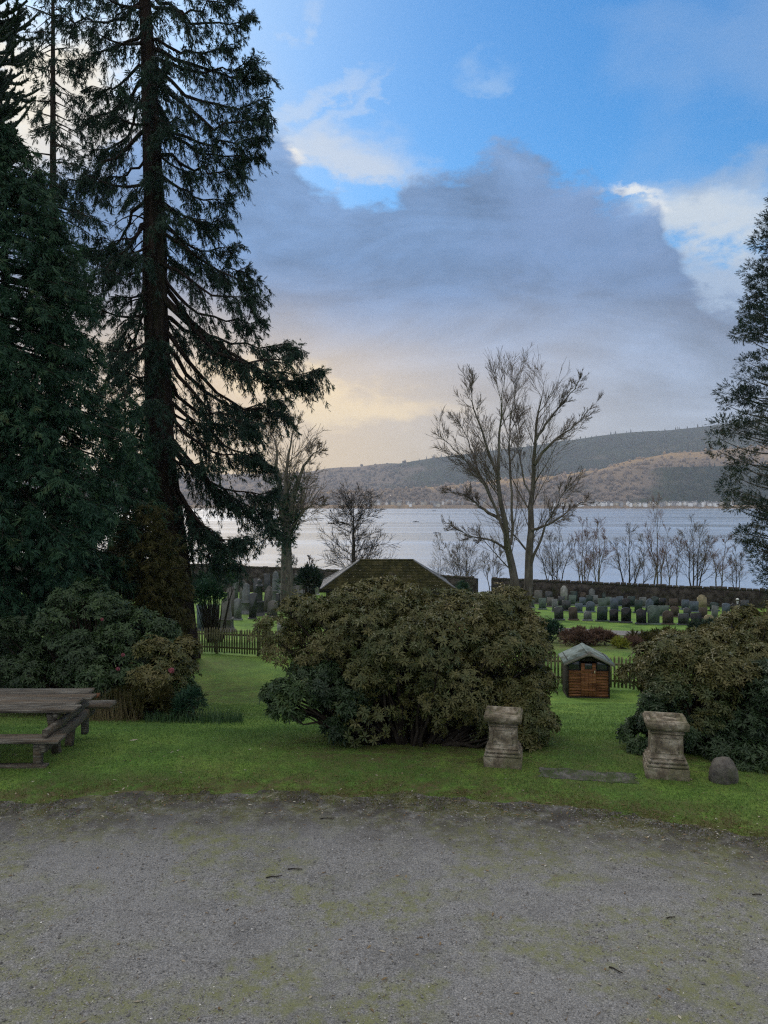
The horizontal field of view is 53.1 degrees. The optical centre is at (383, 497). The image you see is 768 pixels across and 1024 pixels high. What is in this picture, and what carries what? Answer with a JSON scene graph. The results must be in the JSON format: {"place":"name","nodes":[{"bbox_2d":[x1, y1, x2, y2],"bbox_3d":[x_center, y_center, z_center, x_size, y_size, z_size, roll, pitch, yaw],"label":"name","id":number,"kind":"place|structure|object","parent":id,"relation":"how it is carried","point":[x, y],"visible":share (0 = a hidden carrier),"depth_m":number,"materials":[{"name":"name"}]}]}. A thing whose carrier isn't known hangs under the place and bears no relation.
{"place":"outdoors","nodes":[
{"label":"outdoors","id":0,"kind":"place"},
{"bbox_2d":[65,684,142,722],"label":"dry grass","id":1,"kind":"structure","parent":0,"point":[111,716],"depth_m":15.39,"materials":[{"name":"plant"}]},
{"bbox_2d":[0,592,767,854],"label":"ground","id":2,"kind":"structure","parent":0,"point":[230,678],"depth_m":10.44,"materials":[{"name":"plant"}]},
{"bbox_2d":[0,0,40,202],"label":"monkey puzzle tree","id":3,"kind":"object","parent":2,"relation":"on","point":[11,27],"visible":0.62,"depth_m":23.86,"materials":[{"name":"green plant"}]},
{"bbox_2d":[0,688,116,768],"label":"picnic table","id":4,"kind":"object","parent":2,"relation":"on","point":[54,704],"visible":0.91,"depth_m":10.87,"materials":[{"name":"wood"}]},
{"bbox_2d":[0,0,123,523],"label":"tall conifer","id":5,"kind":"object","parent":2,"relation":"on","point":[53,131],"visible":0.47,"depth_m":34.92,"materials":[{"name":"green plant"}]},
{"bbox_2d":[0,118,153,659],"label":"cedar tree","id":6,"kind":"object","parent":2,"relation":"on","point":[61,551],"visible":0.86,"depth_m":20.75,"materials":[{"name":"green plant"}]},
{"bbox_2d":[0,574,204,717],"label":"rhododendron bush","id":7,"kind":"object","parent":2,"relation":"on","point":[110,637],"visible":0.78,"depth_m":16.92,"materials":[{"name":"green plant"}]},
{"bbox_2d":[85,388,179,604],"bbox_3d":[-9.146,1.371,27.060,4.024,10.482,4.491,0,0,0],"label":"cypress tree","id":8,"kind":"object","parent":2,"relation":"on","point":[138,491],"visible":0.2,"depth_m":26.79,"materials":[{"name":"green plant"}]},
{"bbox_2d":[105,680,177,719],"bbox_3d":[-4.919,4.198,15.630,1.708,0.914,1.321,0,0,0],"label":"fern clump","id":9,"kind":"object","parent":2,"relation":"on","point":[161,696],"visible":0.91,"depth_m":15.51,"materials":[{"name":"plant"}]},
{"bbox_2d":[95,499,197,654],"bbox_3d":[-7.462,3.240,23.550,3.362,6.402,3.364,0,0,0],"label":"cypress tree","id":10,"kind":"object","parent":2,"relation":"on","point":[162,583],"visible":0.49,"depth_m":23.10,"materials":[{"name":"green plant"}]},
{"bbox_2d":[170,683,208,718],"bbox_3d":[-3.970,4.199,15.593,0.821,0.809,1.041,0,0,0],"label":"leafy shrub","id":11,"kind":"object","parent":2,"relation":"on","point":[178,703],"visible":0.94,"depth_m":15.46,"materials":[{"name":"green plant"}]},
{"bbox_2d":[45,0,335,659],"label":"giant sequoia","id":12,"kind":"object","parent":2,"relation":"on","point":[155,385],"visible":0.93,"depth_m":30.63,"materials":[{"name":"green plant"}]},
{"bbox_2d":[144,706,246,724],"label":"strap leaves","id":13,"kind":"object","parent":2,"relation":"on","point":[218,718],"visible":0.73,"depth_m":15.16,"materials":[{"name":"plant"}]},
{"bbox_2d":[197,604,206,630],"bbox_3d":[-12.149,8.114,51.385,0.846,1.925,0.370,0,0,6],"label":"headstone","id":14,"kind":"object","parent":2,"relation":"on","point":[199,625],"visible":0.13,"depth_m":51.35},
{"bbox_2d":[192,568,239,642],"bbox_3d":[-9.312,5.823,41.990,2.860,4.474,5.158,0,0,0],"label":"yew bush","id":15,"kind":"object","parent":2,"relation":"on","point":[204,590],"visible":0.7,"depth_m":41.08,"materials":[{"name":"plant"}]},
{"bbox_2d":[219,598,235,632],"bbox_3d":[-10.381,7.866,50.460,0.993,2.538,0.991,0,0,10],"label":"obelisk","id":16,"kind":"object","parent":2,"relation":"on","point":[230,622],"visible":0.48,"depth_m":50.21,"materials":[{"name":"stone"}]},
{"bbox_2d":[227,587,234,617],"bbox_3d":[-12.127,8.412,60.865,0.767,2.598,0.370,0,0,-4],"label":"headstone","id":17,"kind":"object","parent":2,"relation":"on","point":[232,599],"visible":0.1,"depth_m":60.86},
{"bbox_2d":[232,580,238,598],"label":"headstone","id":18,"kind":"object","parent":2,"relation":"on","point":[236,592],"visible":0.21,"depth_m":76.47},
{"bbox_2d":[234,598,242,619],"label":"headstone","id":19,"kind":"object","parent":2,"relation":"on","point":[237,610],"visible":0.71,"depth_m":59.31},
{"bbox_2d":[241,583,249,614],"bbox_3d":[-11.518,8.574,64.100,0.998,2.895,0.998,0,0,10],"label":"obelisk","id":20,"kind":"object","parent":2,"relation":"on","point":[245,600],"visible":0.61,"depth_m":63.82,"materials":[{"name":"stone"}]},
{"bbox_2d":[15,562,477,595],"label":"stone wall","id":21,"kind":"structure","parent":2,"relation":"on","point":[258,572],"depth_m":86.92,"materials":[{"name":"stone"}]},
{"bbox_2d":[248,593,256,618],"bbox_3d":[-10.276,8.554,60.088,0.728,2.214,0.407,0,0,-5],"label":"headstone","id":22,"kind":"object","parent":2,"relation":"on","point":[253,606],"visible":0.76,"depth_m":59.97,"materials":[{"name":"stone"}]},
{"bbox_2d":[253,578,257,592],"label":"headstone","id":23,"kind":"object","parent":2,"relation":"on","point":[254,585],"visible":0.4,"depth_m":76.63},
{"bbox_2d":[256,579,264,615],"bbox_3d":[-10.122,8.271,62.440,0.820,3.314,0.819,0,0,-14],"label":"obelisk","id":24,"kind":"object","parent":2,"relation":"on","point":[260,605],"visible":0.73,"depth_m":62.19,"materials":[{"name":"stone"}]},
{"bbox_2d":[264,574,269,590],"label":"headstone","id":25,"kind":"object","parent":2,"relation":"on","point":[266,580],"visible":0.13,"depth_m":78.25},
{"bbox_2d":[264,586,272,612],"bbox_3d":[-9.872,8.705,64.929,0.943,2.464,0.370,0,0,-3],"label":"headstone","id":26,"kind":"object","parent":2,"relation":"on","point":[268,594],"visible":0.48,"depth_m":64.90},
{"bbox_2d":[265,600,278,616],"bbox_3d":[-8.993,9.011,61.645,1.015,1.474,0.370,0,0,4],"label":"headstone","id":27,"kind":"object","parent":2,"relation":"on","point":[271,606],"visible":0.62,"depth_m":61.60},
{"bbox_2d":[272,571,277,600],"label":"obelisk","id":28,"kind":"object","parent":2,"relation":"on","point":[275,575],"visible":0.46,"depth_m":73.86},
{"bbox_2d":[247,410,334,606],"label":"bare tree","id":29,"kind":"object","parent":2,"relation":"on","point":[289,513],"visible":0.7,"depth_m":65.58,"materials":[{"name":"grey plant"}]},
{"bbox_2d":[292,554,314,565],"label":"bare tree","id":30,"kind":"object","parent":2,"relation":"on","point":[309,557],"visible":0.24,"depth_m":92.07,"materials":[{"name":"brown plant"}]},
{"bbox_2d":[291,563,324,598],"bbox_3d":[-5.858,7.308,59.963,3.138,4.549,3.305,0,0,0],"label":"spiky palm","id":31,"kind":"object","parent":2,"relation":"on","point":[310,574],"visible":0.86,"depth_m":59.38,"materials":[{"name":"plant"}]},
{"bbox_2d":[315,478,403,568],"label":"bare tree","id":32,"kind":"object","parent":2,"relation":"on","point":[343,515],"visible":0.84,"depth_m":97.32,"materials":[{"name":"brown plant"}]},
{"bbox_2d":[0,790,767,1023],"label":"gravel drive","id":33,"kind":"structure","parent":2,"relation":"on","point":[308,971],"depth_m":6.64,"materials":[{"name":"gravel"}]},
{"bbox_2d":[0,765,767,855],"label":"margin moss","id":34,"kind":"object","parent":33,"relation":"on","point":[583,804],"visible":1,"depth_m":9.07,"materials":[{"name":"plant"}]},
{"bbox_2d":[0,794,767,1023],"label":"pebbles","id":35,"kind":"object","parent":33,"relation":"on","point":[248,999],"visible":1,"depth_m":6.37,"materials":[{"name":"gravel"}]},
{"bbox_2d":[0,750,767,1023],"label":"leaf litter","id":36,"kind":"object","parent":2,"relation":"on","point":[511,1013],"visible":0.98,"depth_m":8.56,"materials":[{"name":"brown plant"}]},
{"bbox_2d":[320,559,455,641],"bbox_3d":[0.132,5.717,40.400,6.826,4.958,4.261,0,0,-2],"label":"stone vault","id":37,"kind":"object","parent":2,"relation":"on","point":[419,574],"visible":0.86,"depth_m":39.40,"materials":[{"name":"stone"}]},
{"bbox_2d":[247,573,562,752],"bbox_3d":[0.301,2.606,12.709,5.034,2.667,4.199,0,0,0],"label":"rhododendron bush","id":38,"kind":"object","parent":2,"relation":"on","point":[350,675],"visible":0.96,"depth_m":11.54,"materials":[{"name":"green plant"}]},
{"bbox_2d":[429,533,449,574],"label":"bare tree","id":39,"kind":"object","parent":2,"relation":"on","point":[439,564],"visible":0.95,"depth_m":108.41,"materials":[{"name":"brown plant"}]},
{"bbox_2d":[197,627,693,688],"bbox_3d":[1.187,6.012,28.636,22.443,1.586,0.811,0,0,25],"label":"picket fence","id":40,"kind":"object","parent":2,"relation":"on","point":[227,633],"visible":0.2,"depth_m":32.01,"materials":[{"name":"wood"}]},
{"bbox_2d":[440,529,481,577],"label":"bare tree","id":41,"kind":"object","parent":2,"relation":"on","point":[456,558],"visible":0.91,"depth_m":110.39,"materials":[{"name":"brown plant"}]},
{"bbox_2d":[455,579,471,593],"bbox_3d":[5.596,7.957,58.603,4.699,3.161,2.763,0,0,-43],"label":"conifer","id":42,"kind":"object","parent":2,"relation":"on","point":[462,584],"visible":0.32,"depth_m":59.58,"materials":[{"name":"plant"}]},
{"bbox_2d":[477,533,505,590],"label":"bare tree","id":43,"kind":"object","parent":2,"relation":"on","point":[499,566],"visible":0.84,"depth_m":101.66,"materials":[{"name":"brown plant"}]},
{"bbox_2d":[483,706,522,769],"bbox_3d":[1.621,3.298,10.420,0.507,0.819,0.467,0,0,12],"label":"stone pedestal","id":44,"kind":"object","parent":2,"relation":"on","point":[504,748],"visible":0.98,"depth_m":10.24,"materials":[{"name":"stone"}]},
{"bbox_2d":[426,343,603,612],"bbox_3d":[6.621,-0.216,40.499,7.996,16.770,8.617,0,0,31],"label":"bare tree","id":45,"kind":"object","parent":2,"relation":"on","point":[503,522],"visible":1,"depth_m":40.90,"materials":[{"name":"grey plant"}]},
{"bbox_2d":[534,590,541,603],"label":"headstone","id":46,"kind":"object","parent":2,"relation":"on","point":[538,594],"visible":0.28,"depth_m":73.22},
{"bbox_2d":[538,598,546,609],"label":"headstone","id":47,"kind":"object","parent":2,"relation":"on","point":[542,603],"visible":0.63,"depth_m":68.06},
{"bbox_2d":[546,597,553,606],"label":"headstone","id":48,"kind":"object","parent":2,"relation":"on","point":[549,601],"visible":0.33,"depth_m":70.58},
{"bbox_2d":[541,617,565,641],"bbox_3d":[8.835,7.234,42.080,2.128,1.578,2.693,0,0,0],"label":"shrub","id":49,"kind":"object","parent":2,"relation":"on","point":[553,626],"visible":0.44,"depth_m":41.27,"materials":[{"name":"green plant"}]},
{"bbox_2d":[551,599,557,611],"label":"headstone","id":50,"kind":"object","parent":2,"relation":"on","point":[554,602],"visible":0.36,"depth_m":65.82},
{"bbox_2d":[533,522,579,580],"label":"bare tree","id":51,"kind":"object","parent":2,"relation":"on","point":[551,562],"visible":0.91,"depth_m":107.96,"materials":[{"name":"brown plant"}]},
{"bbox_2d":[553,606,564,620],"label":"headstone","id":52,"kind":"object","parent":2,"relation":"on","point":[558,613],"visible":0.7,"depth_m":58.95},
{"bbox_2d":[561,586,567,600],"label":"headstone","id":53,"kind":"object","parent":2,"relation":"on","point":[564,590],"visible":0.46,"depth_m":74.01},
{"bbox_2d":[562,600,570,610],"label":"headstone","id":54,"kind":"object","parent":2,"relation":"on","point":[566,605],"visible":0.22,"depth_m":66.68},
{"bbox_2d":[569,595,575,605],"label":"headstone","id":55,"kind":"object","parent":2,"relation":"on","point":[572,598],"visible":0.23,"depth_m":72.01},
{"bbox_2d":[568,607,578,620],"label":"headstone","id":56,"kind":"object","parent":2,"relation":"on","point":[573,614],"visible":0.78,"depth_m":58.97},
{"bbox_2d":[575,603,582,612],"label":"headstone","id":57,"kind":"object","parent":2,"relation":"on","point":[579,606],"visible":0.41,"depth_m":65.31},
{"bbox_2d":[579,597,585,606],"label":"headstone","id":58,"kind":"object","parent":2,"relation":"on","point":[582,600],"visible":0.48,"depth_m":71.06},
{"bbox_2d":[569,516,600,580],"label":"bare tree","id":59,"kind":"object","parent":2,"relation":"on","point":[582,572],"visible":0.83,"depth_m":110.24,"materials":[{"name":"brown plant"}]},
{"bbox_2d":[558,643,614,698],"bbox_3d":[6.450,5.566,24.567,1.550,1.580,1.530,0,0,6],"label":"wooden playhouse","id":60,"kind":"object","parent":2,"relation":"on","point":[585,671],"visible":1,"depth_m":24.02,"materials":[{"name":"brown wood"}]},
{"bbox_2d":[569,661,580,670],"bbox_3d":[5.951,5.280,24.067,0.395,0.308,0.055,0,0,6],"label":"window","id":61,"kind":"structure","parent":60,"relation":"in","point":[576,665],"depth_m":24.07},
{"bbox_2d":[581,663,595,696],"bbox_3d":[6.393,5.703,23.995,0.452,1.035,0.059,0,0,6],"label":"door","id":62,"kind":"structure","parent":60,"relation":"in","point":[588,677],"depth_m":24.00,"materials":[{"name":"brown wood"}]},
{"bbox_2d":[596,662,607,671],"bbox_3d":[6.809,5.280,23.976,0.395,0.308,0.055,0,0,6],"label":"window","id":63,"kind":"structure","parent":60,"relation":"in","point":[600,666],"depth_m":23.99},
{"bbox_2d":[582,611,592,620],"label":"headstone","id":64,"kind":"object","parent":2,"relation":"on","point":[587,615],"visible":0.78,"depth_m":58.61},
{"bbox_2d":[557,624,617,645],"bbox_3d":[10.357,6.978,38.966,3.662,1.191,4.526,0,0,0],"label":"heather bush","id":65,"kind":"object","parent":2,"relation":"on","point":[579,634],"visible":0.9,"depth_m":37.86,"materials":[{"name":"plant"}]},
{"bbox_2d":[538,767,638,783],"bbox_3d":[2.632,3.649,9.941,1.283,0.126,0.442,0,0,11],"label":"stone step","id":66,"kind":"object","parent":2,"relation":"on","point":[586,773],"visible":0.58,"depth_m":9.91,"materials":[{"name":"stone"}]},
{"bbox_2d":[584,601,595,611],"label":"headstone","id":67,"kind":"object","parent":2,"relation":"on","point":[590,606],"visible":0.7,"depth_m":65.74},
{"bbox_2d":[583,517,615,581],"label":"bare tree","id":68,"kind":"object","parent":2,"relation":"on","point":[606,552],"visible":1,"depth_m":101.17,"materials":[{"name":"brown plant"}]},
{"bbox_2d":[595,606,607,621],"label":"headstone","id":69,"kind":"object","parent":2,"relation":"on","point":[602,614],"visible":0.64,"depth_m":58.25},
{"bbox_2d":[598,598,606,606],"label":"headstone","id":70,"kind":"object","parent":2,"relation":"on","point":[602,602],"visible":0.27,"depth_m":66.69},
{"bbox_2d":[608,609,619,622],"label":"headstone","id":71,"kind":"object","parent":2,"relation":"on","point":[613,615],"visible":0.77,"depth_m":57.58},
{"bbox_2d":[609,598,619,610],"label":"headstone","id":72,"kind":"object","parent":2,"relation":"on","point":[613,603],"visible":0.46,"depth_m":66.67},
{"bbox_2d":[608,635,631,648],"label":"golden shrub","id":73,"kind":"object","parent":2,"relation":"on","point":[618,641],"visible":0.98,"depth_m":35.87,"materials":[{"name":"yellow plant"}]},
{"bbox_2d":[622,598,629,607],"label":"headstone","id":74,"kind":"object","parent":2,"relation":"on","point":[625,602],"visible":0.55,"depth_m":66.24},
{"bbox_2d":[603,521,649,582],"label":"bare tree","id":75,"kind":"object","parent":2,"relation":"on","point":[636,574],"visible":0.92,"depth_m":102.75,"materials":[{"name":"brown plant"}]},
{"bbox_2d":[620,607,632,622],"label":"headstone","id":76,"kind":"object","parent":2,"relation":"on","point":[625,614],"visible":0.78,"depth_m":57.18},
{"bbox_2d":[491,577,767,607],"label":"stone wall","id":77,"kind":"structure","parent":2,"relation":"on","point":[720,595],"depth_m":72.74,"materials":[{"name":"stone"}]},
{"bbox_2d":[627,596,634,606],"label":"headstone","id":78,"kind":"object","parent":2,"relation":"on","point":[632,601],"visible":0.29,"depth_m":71.04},
{"bbox_2d":[623,634,646,646],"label":"heather bush","id":79,"kind":"object","parent":2,"relation":"on","point":[635,640],"visible":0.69,"depth_m":36.99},
{"bbox_2d":[633,600,642,612],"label":"headstone","id":80,"kind":"object","parent":2,"relation":"on","point":[638,604],"visible":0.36,"depth_m":64.84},
{"bbox_2d":[635,608,647,624],"bbox_3d":[18.874,8.800,56.285,0.873,1.322,0.370,0,0,9],"label":"headstone","id":81,"kind":"object","parent":2,"relation":"on","point":[641,616],"visible":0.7,"depth_m":56.26,"materials":[{"name":"stone"}]},
{"bbox_2d":[645,599,653,611],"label":"headstone","id":82,"kind":"object","parent":2,"relation":"on","point":[649,602],"visible":0.43,"depth_m":65.69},
{"bbox_2d":[633,533,670,584],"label":"bare tree","id":83,"kind":"object","parent":2,"relation":"on","point":[643,565],"visible":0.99,"depth_m":100.46,"materials":[{"name":"brown plant"}]},
{"bbox_2d":[624,625,683,641],"bbox_3d":[14.293,7.274,39.518,4.602,1.282,2.806,0,0,-32],"label":"shrub","id":84,"kind":"object","parent":2,"relation":"on","point":[647,635],"visible":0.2,"depth_m":39.27,"materials":[{"name":"plant"}]},
{"bbox_2d":[647,605,660,624],"bbox_3d":[19.755,8.686,56.285,1.036,1.563,0.370,0,0,6],"label":"headstone","id":85,"kind":"object","parent":2,"relation":"on","point":[653,614],"visible":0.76,"depth_m":56.24,"materials":[{"name":"stone"}]},
{"bbox_2d":[640,492,675,583],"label":"bare tree","id":86,"kind":"object","parent":2,"relation":"on","point":[655,555],"visible":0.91,"depth_m":110.06,"materials":[{"name":"brown plant"}]},
{"bbox_2d":[658,598,665,605],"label":"headstone","id":87,"kind":"object","parent":2,"relation":"on","point":[662,601],"visible":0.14,"depth_m":69.48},
{"bbox_2d":[659,606,668,615],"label":"headstone","id":88,"kind":"object","parent":2,"relation":"on","point":[663,609],"visible":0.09,"depth_m":62.38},
{"bbox_2d":[642,711,689,781],"bbox_3d":[3.666,3.280,10.000,0.530,0.859,0.490,0,0,13],"label":"stone pedestal","id":89,"kind":"object","parent":2,"relation":"on","point":[664,758],"visible":0.99,"depth_m":9.81,"materials":[{"name":"stone"}]},
{"bbox_2d":[661,610,675,624],"bbox_3d":[20.820,8.876,56.285,0.982,1.199,0.370,0,0,-3],"label":"headstone","id":90,"kind":"object","parent":2,"relation":"on","point":[667,617],"visible":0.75,"depth_m":56.23,"materials":[{"name":"stone"}]},
{"bbox_2d":[653,534,691,584],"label":"bare tree","id":91,"kind":"object","parent":2,"relation":"on","point":[666,557],"visible":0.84,"depth_m":106.30,"materials":[{"name":"brown plant"}]},
{"bbox_2d":[669,598,679,608],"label":"headstone","id":92,"kind":"object","parent":2,"relation":"on","point":[673,601],"visible":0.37,"depth_m":69.09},
{"bbox_2d":[670,606,678,616],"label":"headstone","id":93,"kind":"object","parent":2,"relation":"on","point":[674,610],"visible":0.5,"depth_m":61.62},
{"bbox_2d":[676,613,688,624],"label":"headstone","id":94,"kind":"object","parent":2,"relation":"on","point":[682,618],"visible":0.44,"depth_m":55.92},
{"bbox_2d":[680,600,688,609],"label":"headstone","id":95,"kind":"object","parent":2,"relation":"on","point":[685,603],"visible":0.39,"depth_m":68.08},
{"bbox_2d":[612,601,767,773],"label":"rhododendron bush","id":96,"kind":"object","parent":2,"relation":"on","point":[721,704],"visible":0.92,"depth_m":11.14,"materials":[{"name":"green plant"}]},
{"bbox_2d":[689,601,698,611],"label":"headstone","id":97,"kind":"object","parent":2,"relation":"on","point":[694,606],"visible":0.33,"depth_m":65.75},
{"bbox_2d":[690,613,701,626],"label":"headstone","id":98,"kind":"object","parent":2,"relation":"on","point":[694,616],"visible":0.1,"depth_m":54.57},
{"bbox_2d":[672,512,721,585],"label":"bare tree","id":99,"kind":"object","parent":2,"relation":"on","point":[705,559],"visible":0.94,"depth_m":102.35,"materials":[{"name":"brown plant"}]},
{"bbox_2d":[686,617,715,628],"bbox_3d":[18.334,7.367,43.096,2.485,1.480,3.001,0,0,-28],"label":"shrub","id":100,"kind":"object","parent":2,"relation":"on","point":[692,623],"visible":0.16,"depth_m":43.34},
{"bbox_2d":[697,595,707,610],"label":"headstone","id":101,"kind":"object","parent":2,"relation":"on","point":[702,599],"visible":0.55,"depth_m":67.17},
{"bbox_2d":[699,607,707,618],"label":"headstone","id":102,"kind":"object","parent":2,"relation":"on","point":[703,611],"visible":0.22,"depth_m":60.43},
{"bbox_2d":[711,606,718,618],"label":"headstone","id":103,"kind":"object","parent":2,"relation":"on","point":[714,612],"visible":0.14,"depth_m":58.21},
{"bbox_2d":[708,756,738,784],"bbox_3d":[4.305,3.455,9.756,0.366,0.335,0.302,0,0,0],"label":"boulder","id":104,"kind":"object","parent":2,"relation":"on","point":[723,770],"visible":1,"depth_m":9.64,"materials":[{"name":"stone"}]},
{"bbox_2d":[720,603,729,615],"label":"headstone","id":105,"kind":"object","parent":2,"relation":"on","point":[726,607],"visible":0.44,"depth_m":62.36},
{"bbox_2d":[705,534,746,586],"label":"bare tree","id":106,"kind":"object","parent":2,"relation":"on","point":[715,566],"visible":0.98,"depth_m":100.08,"materials":[{"name":"brown plant"}]},
{"bbox_2d":[704,193,767,598],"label":"cypress tree","id":107,"kind":"object","parent":2,"relation":"on","point":[758,317],"visible":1,"depth_m":46.23,"materials":[{"name":"green plant"}]},
{"bbox_2d":[723,542,748,588],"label":"bare tree","id":108,"kind":"object","parent":2,"relation":"on","point":[736,565],"visible":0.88,"depth_m":101.31,"materials":[{"name":"brown plant"}]},
{"bbox_2d":[0,0,767,473],"label":"sky","id":109,"kind":"structure","parent":0,"point":[584,182],"materials":[{"name":"blue"}]},
{"bbox_2d":[16,420,767,508],"bbox_3d":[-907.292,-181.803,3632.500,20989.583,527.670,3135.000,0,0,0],"label":"hills","id":110,"kind":"structure","parent":0,"point":[704,484],"depth_m":3095.49,"materials":[{"name":"plant"}]},
{"bbox_2d":[25,422,767,504],"bbox_3d":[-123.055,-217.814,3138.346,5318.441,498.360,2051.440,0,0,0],"label":"hillside woodland","id":111,"kind":"object","parent":110,"relation":"on","point":[416,493],"visible":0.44,"depth_m":2545.40,"materials":[{"name":"plant"}]},
{"bbox_2d":[24,509,767,591],"bbox_3d":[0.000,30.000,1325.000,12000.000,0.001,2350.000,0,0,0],"label":"loch water","id":112,"kind":"structure","parent":0,"point":[419,538],"depth_m":548.58,"materials":[{"name":"liquid"}]},
{"bbox_2d":[559,628,723,641],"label":"churchyard path","id":113,"kind":"structure","parent":0,"point":[618,632],"depth_m":49.70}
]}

